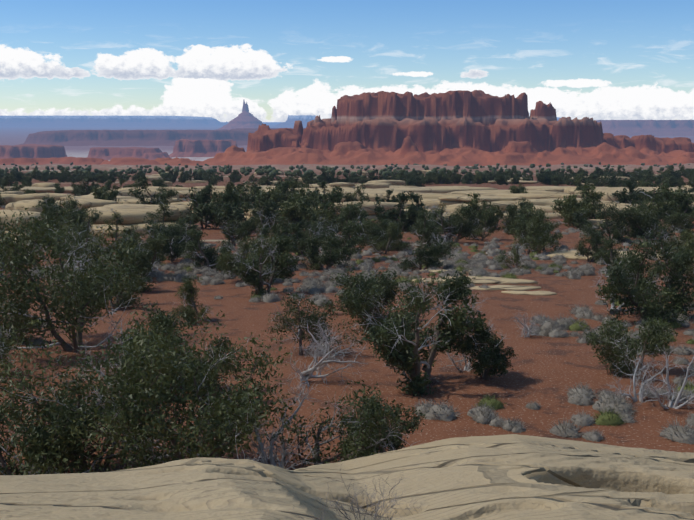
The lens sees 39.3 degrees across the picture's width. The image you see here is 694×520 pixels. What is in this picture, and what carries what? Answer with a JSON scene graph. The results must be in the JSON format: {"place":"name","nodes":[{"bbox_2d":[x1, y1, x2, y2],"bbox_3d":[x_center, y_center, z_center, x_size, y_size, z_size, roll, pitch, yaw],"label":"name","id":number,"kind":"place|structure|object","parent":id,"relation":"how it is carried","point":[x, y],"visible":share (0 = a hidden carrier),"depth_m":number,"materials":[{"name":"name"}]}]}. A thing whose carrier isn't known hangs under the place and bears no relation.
{"place":"outdoors","nodes":[
{"label":"outdoors","id":0,"kind":"place"},
{"bbox_2d":[0,122,693,474],"bbox_3d":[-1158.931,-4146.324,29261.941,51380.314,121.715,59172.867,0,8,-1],"label":"desert ground","id":1,"kind":"structure","parent":0,"point":[547,371],"depth_m":38.74,"materials":[{"name":"soil"}]},
{"bbox_2d":[0,157,161,164],"bbox_3d":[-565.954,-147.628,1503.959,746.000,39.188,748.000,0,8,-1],"label":"rock knolls","id":2,"kind":"structure","parent":1,"relation":"on","point":[87,161],"depth_m":1367.24,"materials":[{"name":"red stone"}]},
{"bbox_2d":[0,139,237,159],"bbox_3d":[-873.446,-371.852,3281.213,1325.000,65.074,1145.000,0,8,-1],"label":"mesa","id":3,"kind":"structure","parent":1,"relation":"on","point":[195,148],"depth_m":3149.12,"materials":[{"name":"stone"}]},
{"bbox_2d":[20,128,303,145],"bbox_3d":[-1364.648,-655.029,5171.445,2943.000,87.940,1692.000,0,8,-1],"label":"mesa","id":4,"kind":"structure","parent":1,"relation":"on","point":[239,136],"depth_m":4959.74,"materials":[{"name":"stone"}]},
{"bbox_2d":[216,100,262,129],"bbox_3d":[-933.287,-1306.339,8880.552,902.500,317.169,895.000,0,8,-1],"label":"butte","id":5,"kind":"object","parent":1,"relation":"on","point":[245,118],"visible":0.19,"depth_m":8751.46,"materials":[{"name":"stone"}]},
{"bbox_2d":[0,115,559,126],"bbox_3d":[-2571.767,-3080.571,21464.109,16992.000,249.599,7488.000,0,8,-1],"label":"distant mesa","id":6,"kind":"structure","parent":1,"relation":"on","point":[72,121],"depth_m":19995.37,"materials":[{"name":"blue stone"}]},
{"bbox_2d":[0,161,691,177],"bbox_3d":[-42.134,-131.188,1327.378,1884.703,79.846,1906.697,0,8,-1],"label":"desert plain","id":7,"kind":"structure","parent":1,"relation":"on","point":[270,169],"depth_m":547.07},
{"bbox_2d":[0,165,693,474],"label":"trees","id":8,"kind":"object","parent":1,"relation":"on","point":[55,454],"depth_m":39.79,"materials":[{"name":"green plant"}]},
{"bbox_2d":[0,434,693,519],"bbox_3d":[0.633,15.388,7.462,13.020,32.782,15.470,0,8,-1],"label":"ledge rock","id":9,"kind":"object","parent":1,"relation":"on","point":[510,477],"visible":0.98,"depth_m":5.64,"materials":[{"name":"beige stone"}]},
{"bbox_2d":[291,463,426,519],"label":"rock shrub twigs","id":10,"kind":"object","parent":9,"relation":"on","point":[367,504],"visible":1,"depth_m":4.81,"materials":[{"name":"plant"}]},
{"bbox_2d":[0,193,693,443],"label":"grey shrubs","id":11,"kind":"object","parent":1,"relation":"on","point":[585,396],"visible":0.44,"depth_m":54.28,"materials":[{"name":"grey plant"}]},
{"bbox_2d":[0,172,693,474],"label":"dead branches","id":12,"kind":"object","parent":1,"relation":"on","point":[306,375],"visible":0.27,"depth_m":32.51,"materials":[{"name":"grey wood"}]},
{"bbox_2d":[0,170,693,295],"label":"rock slabs","id":13,"kind":"structure","parent":1,"relation":"on","point":[130,211],"depth_m":151.03,"materials":[{"name":"beige stone"}]},
{"bbox_2d":[28,208,693,426],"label":"green shrubs","id":14,"kind":"object","parent":1,"relation":"on","point":[609,418],"visible":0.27,"depth_m":44.90,"materials":[{"name":"green plant"}]},
{"bbox_2d":[91,90,693,165],"bbox_3d":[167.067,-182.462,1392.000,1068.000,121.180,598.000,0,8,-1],"label":"mesa","id":15,"kind":"structure","parent":1,"relation":"on","point":[463,128],"depth_m":1304.57,"materials":[{"name":"red stone"}]},
{"bbox_2d":[596,119,693,135],"bbox_3d":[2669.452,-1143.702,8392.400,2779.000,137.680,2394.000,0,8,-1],"label":"distant mesa","id":16,"kind":"structure","parent":1,"relation":"on","point":[652,127],"depth_m":8067.70,"materials":[{"name":"blue stone"}]},
{"bbox_2d":[0,0,693,121],"label":"sky","id":17,"kind":"structure","parent":0,"point":[595,59],"materials":[{"name":"blue"}]}
]}

